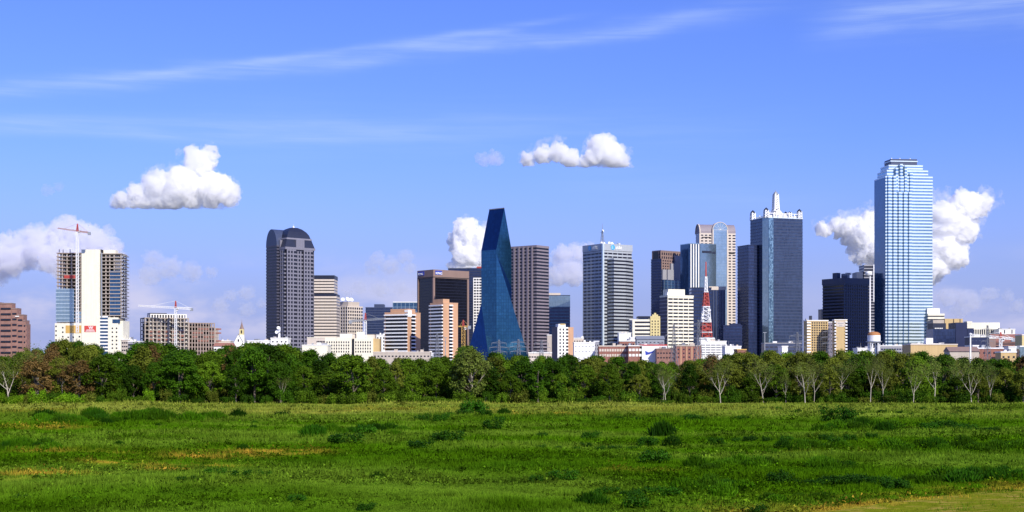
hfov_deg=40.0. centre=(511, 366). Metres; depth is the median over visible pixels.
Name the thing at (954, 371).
pale tree
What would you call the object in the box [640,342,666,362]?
striped store
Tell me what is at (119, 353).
broadleaf tree
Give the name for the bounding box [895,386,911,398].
bush
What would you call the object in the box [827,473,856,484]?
weed clump
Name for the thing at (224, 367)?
broadleaf tree
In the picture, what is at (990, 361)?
broadleaf tree
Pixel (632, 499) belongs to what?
weed clump
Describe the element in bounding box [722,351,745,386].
broadleaf tree
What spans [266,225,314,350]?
domed tower
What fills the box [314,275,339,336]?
banded office
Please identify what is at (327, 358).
broadleaf tree
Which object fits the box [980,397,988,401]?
bush
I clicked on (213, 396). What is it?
bush
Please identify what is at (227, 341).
building
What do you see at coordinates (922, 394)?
bush
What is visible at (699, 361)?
broadleaf tree
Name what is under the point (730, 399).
bush
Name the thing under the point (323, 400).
bush
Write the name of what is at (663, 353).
building
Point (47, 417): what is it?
weed clump
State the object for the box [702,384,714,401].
bush
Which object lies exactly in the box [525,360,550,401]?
broadleaf tree
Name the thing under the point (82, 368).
broadleaf tree
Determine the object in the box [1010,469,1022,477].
weed clump
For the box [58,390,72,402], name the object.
bush
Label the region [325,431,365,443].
weed clump
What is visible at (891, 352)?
broadleaf tree
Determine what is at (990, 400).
bush
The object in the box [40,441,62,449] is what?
weed clump
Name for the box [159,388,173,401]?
bush
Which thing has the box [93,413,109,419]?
weed clump
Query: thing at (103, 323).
unfinished tower
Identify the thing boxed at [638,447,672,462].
weed clump
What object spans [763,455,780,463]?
weed clump
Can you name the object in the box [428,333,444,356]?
electricity pylon
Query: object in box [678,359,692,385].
broadleaf tree
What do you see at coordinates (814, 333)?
tan hotel
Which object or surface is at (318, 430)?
weed clump
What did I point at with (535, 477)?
weed clump
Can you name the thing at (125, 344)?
building
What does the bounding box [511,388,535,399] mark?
bush
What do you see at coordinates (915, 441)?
weed clump
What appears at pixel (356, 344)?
cream block
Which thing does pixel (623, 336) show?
white block
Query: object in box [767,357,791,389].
broadleaf tree
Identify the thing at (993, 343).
building
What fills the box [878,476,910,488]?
weed clump
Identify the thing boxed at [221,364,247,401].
broadleaf tree
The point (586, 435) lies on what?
weed clump
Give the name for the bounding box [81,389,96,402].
bush
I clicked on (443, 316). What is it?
apartment tower
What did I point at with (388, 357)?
building
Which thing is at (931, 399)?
bush
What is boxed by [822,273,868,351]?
navy grid tower
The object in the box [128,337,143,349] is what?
building
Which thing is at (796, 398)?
bush
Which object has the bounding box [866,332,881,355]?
water tower
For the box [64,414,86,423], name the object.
weed clump
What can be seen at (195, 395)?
bush
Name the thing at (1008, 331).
white annex
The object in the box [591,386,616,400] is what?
bush
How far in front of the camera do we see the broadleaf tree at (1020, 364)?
377.57 m
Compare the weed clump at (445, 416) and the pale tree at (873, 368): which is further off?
the pale tree at (873, 368)
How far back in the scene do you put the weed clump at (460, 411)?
251.83 m
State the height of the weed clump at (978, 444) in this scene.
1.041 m
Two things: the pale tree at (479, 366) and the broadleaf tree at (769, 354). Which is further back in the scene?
the broadleaf tree at (769, 354)
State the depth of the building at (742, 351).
1200.00 m
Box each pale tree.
[0,350,31,396]
[21,341,45,393]
[54,358,72,386]
[276,375,291,389]
[460,346,491,386]
[651,364,676,399]
[700,354,736,402]
[742,354,780,402]
[780,370,789,396]
[785,359,820,402]
[807,356,827,400]
[823,351,861,389]
[860,352,883,401]
[871,354,896,401]
[906,360,932,401]
[918,355,942,395]
[946,358,970,389]
[949,356,990,401]
[983,359,998,398]
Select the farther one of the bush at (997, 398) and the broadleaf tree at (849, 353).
the broadleaf tree at (849, 353)
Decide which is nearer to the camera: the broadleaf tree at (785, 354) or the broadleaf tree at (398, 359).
the broadleaf tree at (398, 359)
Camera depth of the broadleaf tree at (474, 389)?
342.33 m
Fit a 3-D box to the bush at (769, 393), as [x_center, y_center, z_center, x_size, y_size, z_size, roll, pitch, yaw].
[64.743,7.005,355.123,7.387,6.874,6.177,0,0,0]
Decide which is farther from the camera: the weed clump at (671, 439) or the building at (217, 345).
the building at (217, 345)
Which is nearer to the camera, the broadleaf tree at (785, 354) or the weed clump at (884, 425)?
the weed clump at (884, 425)
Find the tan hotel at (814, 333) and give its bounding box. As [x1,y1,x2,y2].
[803,316,828,353]
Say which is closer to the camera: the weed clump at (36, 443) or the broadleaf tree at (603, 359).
the weed clump at (36, 443)
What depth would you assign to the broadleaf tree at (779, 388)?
348.68 m
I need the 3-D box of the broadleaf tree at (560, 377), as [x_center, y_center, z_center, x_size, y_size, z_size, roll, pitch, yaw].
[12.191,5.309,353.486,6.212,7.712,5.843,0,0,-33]
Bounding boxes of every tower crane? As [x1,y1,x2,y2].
[57,224,90,332]
[139,301,192,347]
[349,313,384,338]
[458,320,470,344]
[971,332,1014,347]
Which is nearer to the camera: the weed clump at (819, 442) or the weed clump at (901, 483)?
the weed clump at (901, 483)
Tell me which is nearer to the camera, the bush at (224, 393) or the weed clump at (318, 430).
the weed clump at (318, 430)
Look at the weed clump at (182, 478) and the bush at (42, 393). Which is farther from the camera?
the bush at (42, 393)
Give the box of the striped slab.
[852,265,873,347]
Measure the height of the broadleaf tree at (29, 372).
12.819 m
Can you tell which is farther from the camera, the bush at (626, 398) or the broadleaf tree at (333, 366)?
the broadleaf tree at (333, 366)
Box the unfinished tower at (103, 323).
[55,249,129,359]
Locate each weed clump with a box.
[1,440,11,446]
[8,436,38,447]
[29,408,56,416]
[29,441,44,446]
[31,411,49,420]
[34,436,53,443]
[38,415,54,421]
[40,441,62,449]
[46,414,70,422]
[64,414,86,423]
[80,405,107,414]
[81,414,94,420]
[84,408,109,415]
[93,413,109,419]
[98,417,114,423]
[108,416,123,421]
[112,410,130,416]
[113,440,124,444]
[120,410,137,419]
[123,409,149,420]
[144,407,171,420]
[160,409,176,417]
[174,475,195,481]
[176,410,205,420]
[189,475,205,480]
[201,466,226,475]
[203,410,227,419]
[226,408,246,417]
[230,468,251,478]
[237,443,249,449]
[273,409,290,414]
[286,493,307,502]
[297,424,327,436]
[323,422,338,430]
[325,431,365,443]
[332,427,353,434]
[346,426,355,433]
[353,423,376,433]
[354,501,377,510]
[366,422,389,430]
[370,471,385,478]
[384,422,398,429]
[385,429,401,435]
[394,425,409,430]
[407,438,435,447]
[413,413,431,420]
[428,428,465,441]
[430,412,449,421]
[455,408,472,414]
[458,398,489,412]
[475,409,492,415]
[482,418,503,428]
[492,415,505,420]
[496,408,510,413]
[528,474,545,482]
[536,432,547,436]
[545,468,580,479]
[571,490,611,504]
[579,431,601,439]
[579,442,592,446]
[595,488,612,494]
[599,486,621,493]
[607,444,621,448]
[618,488,643,497]
[621,493,651,508]
[636,435,660,445]
[637,485,660,493]
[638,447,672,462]
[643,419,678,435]
[658,485,683,495]
[662,434,684,445]
[665,476,696,488]
[680,454,710,466]
[682,482,710,492]
[683,411,704,420]
[694,473,721,483]
[697,462,720,469]
[703,479,724,486]
[706,436,724,444]
[706,480,738,496]
[710,459,724,466]
[718,457,741,466]
[728,453,752,461]
[733,478,756,490]
[739,503,769,511]
[741,435,757,441]
[742,455,771,467]
[757,492,775,500]
[761,436,772,440]
[762,469,796,484]
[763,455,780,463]
[764,448,778,453]
[766,493,788,502]
[773,438,790,447]
[778,435,794,440]
[786,438,810,450]
[794,479,810,484]
[799,456,825,467]
[805,439,820,446]
[806,492,819,497]
[807,439,825,447]
[807,455,834,461]
[807,478,827,485]
[809,424,833,430]
[813,459,844,470]
[817,432,833,439]
[818,404,860,420]
[818,491,835,499]
[819,474,842,485]
[823,419,847,428]
[826,435,845,443]
[827,423,838,428]
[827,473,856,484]
[832,439,851,447]
[835,459,851,468]
[837,494,861,503]
[842,433,857,440]
[844,460,857,468]
[846,420,866,429]
[850,473,869,483]
[852,416,871,424]
[854,475,878,484]
[864,432,879,438]
[867,418,881,426]
[871,421,898,431]
[871,475,889,483]
[874,419,905,428]
[876,437,908,447]
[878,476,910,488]
[882,480,912,487]
[890,443,913,452]
[902,474,917,482]
[913,438,926,446]
[913,474,937,483]
[916,436,947,447]
[917,421,941,428]
[926,465,957,475]
[931,474,945,482]
[932,418,955,427]
[934,442,952,450]
[943,467,987,482]
[947,434,976,447]
[951,423,978,429]
[961,441,987,450]
[961,465,985,474]
[976,466,998,473]
[981,467,1012,479]
[984,438,1012,450]
[994,465,1012,472]
[1005,439,1023,447]
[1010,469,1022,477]
[1014,471,1023,478]
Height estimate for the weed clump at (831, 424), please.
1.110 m
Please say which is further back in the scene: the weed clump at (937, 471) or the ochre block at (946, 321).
the ochre block at (946, 321)
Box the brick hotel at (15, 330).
[0,302,30,357]
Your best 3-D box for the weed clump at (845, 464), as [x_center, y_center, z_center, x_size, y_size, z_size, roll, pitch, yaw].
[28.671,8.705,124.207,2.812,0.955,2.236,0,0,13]
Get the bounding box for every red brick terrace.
[597,343,627,372]
[626,343,641,365]
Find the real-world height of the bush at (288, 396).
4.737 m
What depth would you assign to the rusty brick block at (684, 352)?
1180.00 m
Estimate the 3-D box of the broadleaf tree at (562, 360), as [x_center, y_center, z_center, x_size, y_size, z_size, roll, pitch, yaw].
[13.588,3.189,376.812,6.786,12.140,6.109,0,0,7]
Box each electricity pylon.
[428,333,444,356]
[490,340,507,353]
[510,339,526,354]
[534,340,549,355]
[667,324,682,376]
[689,320,708,360]
[787,332,806,352]
[821,328,836,356]
[984,325,992,357]
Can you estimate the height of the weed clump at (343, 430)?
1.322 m
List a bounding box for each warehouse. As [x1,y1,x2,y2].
[573,340,594,359]
[902,338,957,356]
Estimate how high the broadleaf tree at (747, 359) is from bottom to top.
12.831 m
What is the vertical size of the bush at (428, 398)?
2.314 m
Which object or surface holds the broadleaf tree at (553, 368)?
on the ground at (241, 490)
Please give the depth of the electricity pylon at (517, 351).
879.64 m
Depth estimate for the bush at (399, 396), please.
337.70 m
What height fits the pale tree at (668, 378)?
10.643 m
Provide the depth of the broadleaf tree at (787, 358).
400.84 m
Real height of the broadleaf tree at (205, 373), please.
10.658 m
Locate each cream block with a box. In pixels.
[325,332,380,361]
[927,308,944,320]
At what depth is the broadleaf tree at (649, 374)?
381.64 m
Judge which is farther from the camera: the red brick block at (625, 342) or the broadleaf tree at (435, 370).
the red brick block at (625, 342)
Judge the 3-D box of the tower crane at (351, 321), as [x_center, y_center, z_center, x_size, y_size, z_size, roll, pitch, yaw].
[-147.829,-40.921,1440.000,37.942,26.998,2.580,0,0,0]
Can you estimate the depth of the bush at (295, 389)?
348.73 m
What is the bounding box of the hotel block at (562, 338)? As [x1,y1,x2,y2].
[552,324,573,360]
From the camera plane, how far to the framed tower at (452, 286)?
1871.01 m
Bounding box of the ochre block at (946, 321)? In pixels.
[927,319,962,328]
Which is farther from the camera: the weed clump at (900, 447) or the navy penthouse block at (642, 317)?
the navy penthouse block at (642, 317)
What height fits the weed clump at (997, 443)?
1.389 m
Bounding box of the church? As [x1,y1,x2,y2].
[234,322,246,346]
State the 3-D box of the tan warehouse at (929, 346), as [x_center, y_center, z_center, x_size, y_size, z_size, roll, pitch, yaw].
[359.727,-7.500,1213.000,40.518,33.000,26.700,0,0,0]
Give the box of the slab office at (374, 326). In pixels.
[365,304,392,334]
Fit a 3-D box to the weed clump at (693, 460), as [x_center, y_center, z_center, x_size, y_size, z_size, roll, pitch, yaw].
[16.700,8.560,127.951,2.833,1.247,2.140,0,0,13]
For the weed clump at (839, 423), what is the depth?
203.03 m
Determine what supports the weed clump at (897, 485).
on the ground at (241, 490)
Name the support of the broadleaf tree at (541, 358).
on the ground at (241, 490)
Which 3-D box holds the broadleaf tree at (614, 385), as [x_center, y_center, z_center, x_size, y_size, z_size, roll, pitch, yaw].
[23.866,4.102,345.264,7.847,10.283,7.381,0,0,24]
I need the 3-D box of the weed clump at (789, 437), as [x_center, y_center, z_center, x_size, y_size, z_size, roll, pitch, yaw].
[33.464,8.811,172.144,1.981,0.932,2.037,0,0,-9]
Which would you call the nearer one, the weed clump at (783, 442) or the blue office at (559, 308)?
the weed clump at (783, 442)
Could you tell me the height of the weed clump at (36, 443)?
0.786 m
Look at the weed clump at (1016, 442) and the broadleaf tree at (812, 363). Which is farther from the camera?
the broadleaf tree at (812, 363)
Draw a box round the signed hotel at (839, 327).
[832,319,846,356]
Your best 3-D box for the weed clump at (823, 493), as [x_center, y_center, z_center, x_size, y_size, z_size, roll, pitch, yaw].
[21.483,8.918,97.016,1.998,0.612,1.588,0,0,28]
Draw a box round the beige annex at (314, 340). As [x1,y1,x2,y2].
[307,337,324,344]
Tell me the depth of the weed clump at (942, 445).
147.66 m
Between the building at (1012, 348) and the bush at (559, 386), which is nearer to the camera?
the bush at (559, 386)
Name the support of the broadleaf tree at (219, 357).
on the ground at (241, 490)
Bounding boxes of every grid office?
[340,297,362,334]
[473,278,480,331]
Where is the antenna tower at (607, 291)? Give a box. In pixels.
[582,224,632,345]
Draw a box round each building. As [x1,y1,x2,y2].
[121,335,136,353]
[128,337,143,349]
[140,313,220,354]
[213,343,234,350]
[219,339,232,342]
[247,339,270,344]
[270,326,290,345]
[302,343,330,359]
[373,349,431,363]
[376,331,384,351]
[528,350,551,366]
[547,335,551,351]
[574,336,583,341]
[592,341,598,355]
[635,336,664,344]
[655,347,672,363]
[698,339,726,359]
[722,344,741,354]
[733,349,746,353]
[761,341,801,355]
[778,346,787,354]
[818,309,822,319]
[828,322,831,355]
[852,343,874,353]
[876,344,901,353]
[943,347,979,373]
[964,321,999,335]
[964,335,988,347]
[978,345,1003,359]
[989,338,995,347]
[995,349,1016,361]
[1003,346,1016,350]
[1015,334,1023,345]
[1016,346,1023,358]
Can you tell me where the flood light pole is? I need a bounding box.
[969,333,971,360]
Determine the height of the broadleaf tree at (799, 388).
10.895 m
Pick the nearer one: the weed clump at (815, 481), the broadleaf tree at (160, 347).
the weed clump at (815, 481)
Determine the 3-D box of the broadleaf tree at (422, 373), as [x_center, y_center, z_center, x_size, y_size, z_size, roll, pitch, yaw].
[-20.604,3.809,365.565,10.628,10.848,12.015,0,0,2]
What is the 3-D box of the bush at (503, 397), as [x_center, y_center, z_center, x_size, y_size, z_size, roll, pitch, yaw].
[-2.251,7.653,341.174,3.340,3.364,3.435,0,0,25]
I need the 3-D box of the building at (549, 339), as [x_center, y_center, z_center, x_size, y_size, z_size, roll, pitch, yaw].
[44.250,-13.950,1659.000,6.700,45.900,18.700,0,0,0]
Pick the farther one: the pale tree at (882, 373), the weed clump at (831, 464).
the pale tree at (882, 373)
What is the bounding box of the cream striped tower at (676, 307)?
[660,289,693,347]
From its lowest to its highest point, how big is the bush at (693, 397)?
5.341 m
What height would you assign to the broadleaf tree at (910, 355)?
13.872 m
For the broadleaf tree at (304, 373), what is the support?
on the ground at (241, 490)
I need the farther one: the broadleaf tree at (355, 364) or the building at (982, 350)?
the building at (982, 350)
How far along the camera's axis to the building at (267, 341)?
1500.00 m
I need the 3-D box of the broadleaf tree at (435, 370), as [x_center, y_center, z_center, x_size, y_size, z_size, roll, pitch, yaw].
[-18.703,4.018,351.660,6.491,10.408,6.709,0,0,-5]
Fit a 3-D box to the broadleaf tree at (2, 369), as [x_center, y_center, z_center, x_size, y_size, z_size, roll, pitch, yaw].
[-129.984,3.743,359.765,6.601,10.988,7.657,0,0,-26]
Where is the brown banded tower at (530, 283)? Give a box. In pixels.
[511,245,548,352]
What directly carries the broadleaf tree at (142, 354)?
on the ground at (241, 490)
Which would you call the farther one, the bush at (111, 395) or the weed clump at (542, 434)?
the bush at (111, 395)
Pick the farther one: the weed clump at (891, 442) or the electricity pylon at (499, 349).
the electricity pylon at (499, 349)
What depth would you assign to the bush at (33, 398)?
337.77 m
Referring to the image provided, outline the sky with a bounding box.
[0,0,1023,352]
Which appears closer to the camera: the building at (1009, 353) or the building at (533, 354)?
the building at (1009, 353)
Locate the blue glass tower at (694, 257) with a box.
[680,243,715,294]
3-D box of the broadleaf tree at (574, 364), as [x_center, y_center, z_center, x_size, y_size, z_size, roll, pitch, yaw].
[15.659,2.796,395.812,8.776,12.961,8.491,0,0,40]
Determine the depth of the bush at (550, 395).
356.38 m
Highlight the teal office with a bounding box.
[393,302,416,312]
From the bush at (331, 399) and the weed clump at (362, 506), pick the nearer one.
the weed clump at (362, 506)
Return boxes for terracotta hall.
[989,334,1019,347]
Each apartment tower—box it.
[384,309,420,351]
[429,299,457,359]
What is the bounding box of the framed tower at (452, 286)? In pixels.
[417,269,468,351]
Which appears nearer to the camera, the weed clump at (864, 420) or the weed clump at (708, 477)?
the weed clump at (708, 477)
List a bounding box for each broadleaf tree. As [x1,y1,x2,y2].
[0,355,20,385]
[0,360,11,388]
[0,370,19,396]
[12,351,23,384]
[12,354,54,394]
[12,358,33,390]
[14,348,39,385]
[31,347,45,378]
[38,351,62,385]
[39,343,63,383]
[43,340,68,359]
[44,356,73,394]
[55,338,73,381]
[57,357,98,396]
[67,339,89,384]
[68,344,95,388]
[80,354,122,395]
[85,343,99,368]
[90,343,105,355]
[96,360,127,390]
[102,352,118,359]
[112,350,125,362]
[119,364,144,395]
[122,341,148,376]
[126,344,159,394]
[139,361,165,396]
[143,340,155,346]
[145,344,163,388]
[149,342,168,385]
[154,352,207,396]
[156,350,196,400]
[161,347,195,390]
[163,342,178,352]
[188,349,197,358]
[194,352,220,400]
[195,361,226,394]
[198,350,229,384]
[214,344,243,363]
[220,346,238,382]
[221,348,243,384]
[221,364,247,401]
[231,345,275,401]
[239,342,251,349]
[243,342,263,386]
[248,342,295,390]
[263,361,297,402]
[271,343,303,383]
[275,353,303,384]
[293,365,316,391]
[302,348,323,368]
[309,359,331,387]
[313,370,344,396]
[319,353,336,367]
[328,355,359,393]
[329,355,374,399]
[338,366,358,380]
[353,354,364,362]
[365,355,381,390]
[368,368,399,395]
[373,358,390,386]
[388,361,404,388]
[393,357,419,389]
[394,357,412,384]
[401,374,423,396]
[414,360,451,394]
[415,359,431,383]
[422,356,449,386]
[424,361,449,397]
[438,355,452,386]
[448,344,483,371]
[448,344,492,396]
[448,349,487,396]
[449,356,460,389]
[476,362,502,401]
[486,356,508,390]
[492,352,511,378]
[498,374,523,395]
[501,360,543,390]
[505,355,520,384]
[509,354,523,360]
[520,355,532,386]
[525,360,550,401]
[532,355,545,371]
[540,355,554,382]
[541,360,569,392]
[550,372,569,390]
[556,356,572,383]
[557,353,580,383]
[570,357,604,386]
[570,364,599,397]
[591,354,606,363]
[592,356,606,382]
[594,363,624,399]
[598,362,624,384]
[609,355,627,379]
[622,360,641,393]
[622,360,649,390]
[628,374,651,398]
[637,358,648,371]
[641,362,654,378]
[645,363,675,391]
[649,364,667,389]
[652,379,671,399]
[665,361,680,388]
[672,364,711,393]
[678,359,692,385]
[679,363,698,396]
[680,360,702,386]
[694,358,709,382]
[698,354,724,393]
[703,363,745,390]
[709,359,743,393]
[719,353,731,359]
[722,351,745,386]
[732,352,774,388]
[741,372,761,399]
[757,350,790,388]
[758,364,792,397]
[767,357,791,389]
[781,351,792,364]
[784,353,806,376]
[785,361,818,396]
[786,351,809,386]
[795,357,821,393]
[807,351,817,358]
[812,350,838,376]
[817,356,843,390]
[818,364,843,395]
[830,349,850,373]
[834,369,863,396]
[839,355,877,398]
[843,350,854,356]
[847,350,875,378]
[863,365,893,393]
[865,349,897,397]
[876,349,900,370]
[891,352,915,388]
[896,355,932,396]
[903,350,915,381]
[908,350,941,389]
[926,354,963,391]
[930,354,963,384]
[942,375,977,397]
[956,357,971,387]
[961,357,993,378]
[964,358,993,389]
[965,372,989,402]
[987,358,997,375]
[987,358,1017,392]
[988,367,1015,393]
[1010,368,1023,402]
[1012,356,1022,369]
[1014,356,1023,388]
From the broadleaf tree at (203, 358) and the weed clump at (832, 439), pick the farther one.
the broadleaf tree at (203, 358)
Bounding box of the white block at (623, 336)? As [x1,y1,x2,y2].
[617,332,630,340]
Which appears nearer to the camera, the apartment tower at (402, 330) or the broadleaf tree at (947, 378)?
the broadleaf tree at (947, 378)
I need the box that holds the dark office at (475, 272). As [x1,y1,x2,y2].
[448,266,480,344]
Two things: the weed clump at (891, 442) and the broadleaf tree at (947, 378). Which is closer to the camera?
the weed clump at (891, 442)
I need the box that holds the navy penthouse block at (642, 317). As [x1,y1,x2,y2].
[636,316,649,318]
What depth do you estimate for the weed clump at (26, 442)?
150.08 m
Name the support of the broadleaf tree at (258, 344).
on the ground at (241, 490)
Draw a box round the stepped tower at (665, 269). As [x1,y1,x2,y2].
[651,250,679,315]
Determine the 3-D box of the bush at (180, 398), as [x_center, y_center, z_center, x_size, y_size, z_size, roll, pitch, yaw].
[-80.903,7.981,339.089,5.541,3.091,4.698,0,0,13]
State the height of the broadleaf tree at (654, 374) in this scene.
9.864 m
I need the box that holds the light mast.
[865,271,871,346]
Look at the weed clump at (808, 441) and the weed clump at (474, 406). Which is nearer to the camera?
the weed clump at (808, 441)
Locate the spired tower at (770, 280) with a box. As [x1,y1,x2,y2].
[737,190,802,355]
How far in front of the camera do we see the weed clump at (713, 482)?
102.39 m
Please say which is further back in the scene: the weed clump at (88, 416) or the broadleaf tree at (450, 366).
the broadleaf tree at (450, 366)
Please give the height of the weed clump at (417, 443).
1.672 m
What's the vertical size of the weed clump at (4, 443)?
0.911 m
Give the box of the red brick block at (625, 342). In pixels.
[618,339,634,345]
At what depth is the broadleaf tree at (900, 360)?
380.33 m
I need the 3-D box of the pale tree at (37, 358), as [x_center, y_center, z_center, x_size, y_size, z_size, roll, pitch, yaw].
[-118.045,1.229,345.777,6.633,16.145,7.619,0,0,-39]
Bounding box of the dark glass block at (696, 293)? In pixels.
[689,287,711,344]
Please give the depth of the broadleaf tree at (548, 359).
397.42 m
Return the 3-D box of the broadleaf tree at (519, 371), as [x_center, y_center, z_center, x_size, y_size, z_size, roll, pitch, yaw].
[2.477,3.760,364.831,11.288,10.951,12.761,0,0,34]
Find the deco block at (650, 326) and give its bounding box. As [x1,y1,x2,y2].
[631,313,659,336]
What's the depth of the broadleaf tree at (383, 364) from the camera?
379.38 m
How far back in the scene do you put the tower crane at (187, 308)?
1588.83 m
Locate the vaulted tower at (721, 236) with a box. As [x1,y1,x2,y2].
[695,222,735,324]
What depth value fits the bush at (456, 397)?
339.98 m
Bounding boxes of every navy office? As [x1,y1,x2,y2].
[720,324,741,348]
[926,323,973,346]
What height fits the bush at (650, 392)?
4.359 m
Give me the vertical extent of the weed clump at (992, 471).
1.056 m
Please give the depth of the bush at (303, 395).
340.52 m
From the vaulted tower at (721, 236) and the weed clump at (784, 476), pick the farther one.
the vaulted tower at (721, 236)
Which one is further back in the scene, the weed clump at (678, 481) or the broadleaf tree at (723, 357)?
the broadleaf tree at (723, 357)
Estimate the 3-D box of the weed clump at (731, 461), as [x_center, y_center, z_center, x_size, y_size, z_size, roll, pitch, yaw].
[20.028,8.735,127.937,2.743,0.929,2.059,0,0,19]
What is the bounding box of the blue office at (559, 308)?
[549,293,569,334]
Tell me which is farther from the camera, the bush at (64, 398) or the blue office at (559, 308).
the blue office at (559, 308)
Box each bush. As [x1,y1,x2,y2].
[0,392,5,403]
[6,395,19,403]
[17,394,27,403]
[23,395,32,403]
[26,388,47,401]
[27,393,46,403]
[44,391,59,403]
[51,386,63,395]
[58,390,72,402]
[71,394,84,402]
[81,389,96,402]
[92,396,105,402]
[95,387,115,400]
[106,391,116,401]
[116,387,127,401]
[135,380,143,397]
[136,394,150,401]
[142,389,154,401]
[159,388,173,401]
[166,393,188,402]
[182,386,201,401]
[187,398,203,403]
[196,388,221,401]
[206,389,218,402]
[216,383,238,401]
[220,396,236,403]
[237,386,257,401]
[240,394,255,403]
[256,386,277,401]
[260,395,272,403]
[275,388,294,403]
[278,382,305,401]
[294,388,317,403]
[300,383,321,401]
[311,396,322,402]
[316,392,334,403]
[325,392,345,403]
[336,393,356,403]
[345,392,364,402]
[357,392,367,403]
[364,389,382,399]
[366,391,376,402]
[375,393,385,402]
[383,392,395,402]
[389,389,405,401]
[395,381,407,401]
[403,388,421,402]
[421,395,437,402]
[427,383,448,397]
[441,397,458,402]
[442,387,455,400]
[451,395,464,401]
[452,390,476,401]
[468,397,483,402]
[483,390,503,401]
[483,391,493,402]
[496,392,508,402]
[508,386,529,402]
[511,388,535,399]
[533,386,555,400]
[536,390,547,402]
[544,398,558,402]
[553,379,581,400]
[557,386,575,402]
[565,386,585,401]
[576,397,591,402]
[589,395,605,402]
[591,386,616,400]
[604,396,617,401]
[618,390,640,400]
[620,391,638,402]
[635,396,652,402]
[642,390,668,400]
[644,396,662,402]
[650,382,670,401]
[661,400,675,403]
[669,386,679,399]
[672,388,686,403]
[682,394,692,403]
[688,388,702,400]
[695,389,714,401]
[695,394,709,402]
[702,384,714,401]
[706,397,720,402]
[714,383,736,401]
[717,394,740,402]
[731,389,742,402]
[735,389,759,402]
[759,383,781,398]
[762,397,782,402]
[782,392,798,401]
[784,393,805,402]
[800,385,821,401]
[800,394,813,402]
[817,397,834,402]
[822,391,833,402]
[832,388,846,402]
[837,396,857,402]
[858,397,877,402]
[859,389,880,401]
[871,388,890,402]
[881,387,898,396]
[883,394,896,402]
[884,396,906,402]
[892,380,911,390]
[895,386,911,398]
[897,390,920,402]
[916,382,944,401]
[918,389,931,401]
[924,394,937,402]
[935,395,946,402]
[937,390,949,397]
[952,389,973,402]
[960,395,976,402]
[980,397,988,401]
[987,395,999,402]
[989,380,1013,401]
[991,387,1016,402]
[992,392,1005,402]
[1014,394,1022,401]
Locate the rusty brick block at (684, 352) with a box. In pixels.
[673,343,701,376]
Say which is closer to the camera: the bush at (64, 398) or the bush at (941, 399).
the bush at (64, 398)
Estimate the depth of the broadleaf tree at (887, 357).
356.19 m
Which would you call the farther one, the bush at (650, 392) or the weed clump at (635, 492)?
the bush at (650, 392)
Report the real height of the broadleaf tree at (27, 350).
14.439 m
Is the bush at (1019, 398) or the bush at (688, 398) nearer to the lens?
the bush at (688, 398)
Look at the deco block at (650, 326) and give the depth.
1550.00 m
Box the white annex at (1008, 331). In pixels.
[993,328,1014,333]
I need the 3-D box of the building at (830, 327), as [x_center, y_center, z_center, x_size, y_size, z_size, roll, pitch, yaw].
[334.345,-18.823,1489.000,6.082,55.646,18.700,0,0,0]
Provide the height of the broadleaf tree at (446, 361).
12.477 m
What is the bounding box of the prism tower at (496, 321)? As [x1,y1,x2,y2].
[470,208,527,359]
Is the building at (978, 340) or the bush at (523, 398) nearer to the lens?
the bush at (523, 398)
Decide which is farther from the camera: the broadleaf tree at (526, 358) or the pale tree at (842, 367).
the broadleaf tree at (526, 358)
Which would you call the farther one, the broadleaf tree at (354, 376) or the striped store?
the striped store
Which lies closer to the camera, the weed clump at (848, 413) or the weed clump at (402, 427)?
the weed clump at (402, 427)
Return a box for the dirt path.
[828,490,1023,511]
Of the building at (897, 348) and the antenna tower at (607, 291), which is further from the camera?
the antenna tower at (607, 291)
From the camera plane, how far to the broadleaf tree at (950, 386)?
346.93 m
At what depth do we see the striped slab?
2000.30 m
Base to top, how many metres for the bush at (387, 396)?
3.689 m
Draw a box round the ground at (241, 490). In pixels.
[0,377,1023,511]
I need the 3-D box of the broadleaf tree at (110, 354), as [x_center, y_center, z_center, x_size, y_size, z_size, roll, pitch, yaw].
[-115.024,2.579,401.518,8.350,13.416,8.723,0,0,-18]
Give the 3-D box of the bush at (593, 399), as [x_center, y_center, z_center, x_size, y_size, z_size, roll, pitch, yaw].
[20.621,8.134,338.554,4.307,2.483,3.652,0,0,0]
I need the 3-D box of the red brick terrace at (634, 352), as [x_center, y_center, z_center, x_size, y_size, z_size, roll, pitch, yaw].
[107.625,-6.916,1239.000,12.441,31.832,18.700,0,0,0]
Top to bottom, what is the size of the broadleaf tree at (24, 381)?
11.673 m
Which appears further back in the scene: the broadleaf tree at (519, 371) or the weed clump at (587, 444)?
the broadleaf tree at (519, 371)
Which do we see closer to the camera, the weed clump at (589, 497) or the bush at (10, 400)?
the weed clump at (589, 497)
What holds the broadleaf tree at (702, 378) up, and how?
on the ground at (241, 490)
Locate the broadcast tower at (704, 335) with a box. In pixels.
[698,262,714,340]
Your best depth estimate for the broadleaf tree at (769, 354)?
379.49 m
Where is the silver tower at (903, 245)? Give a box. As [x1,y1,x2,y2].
[874,158,932,352]
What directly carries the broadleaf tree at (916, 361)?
on the ground at (241, 490)
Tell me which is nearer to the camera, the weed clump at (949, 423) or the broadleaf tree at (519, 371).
the weed clump at (949, 423)
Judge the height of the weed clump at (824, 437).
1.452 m
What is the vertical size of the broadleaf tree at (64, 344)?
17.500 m
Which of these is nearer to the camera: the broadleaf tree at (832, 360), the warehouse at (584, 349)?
the broadleaf tree at (832, 360)

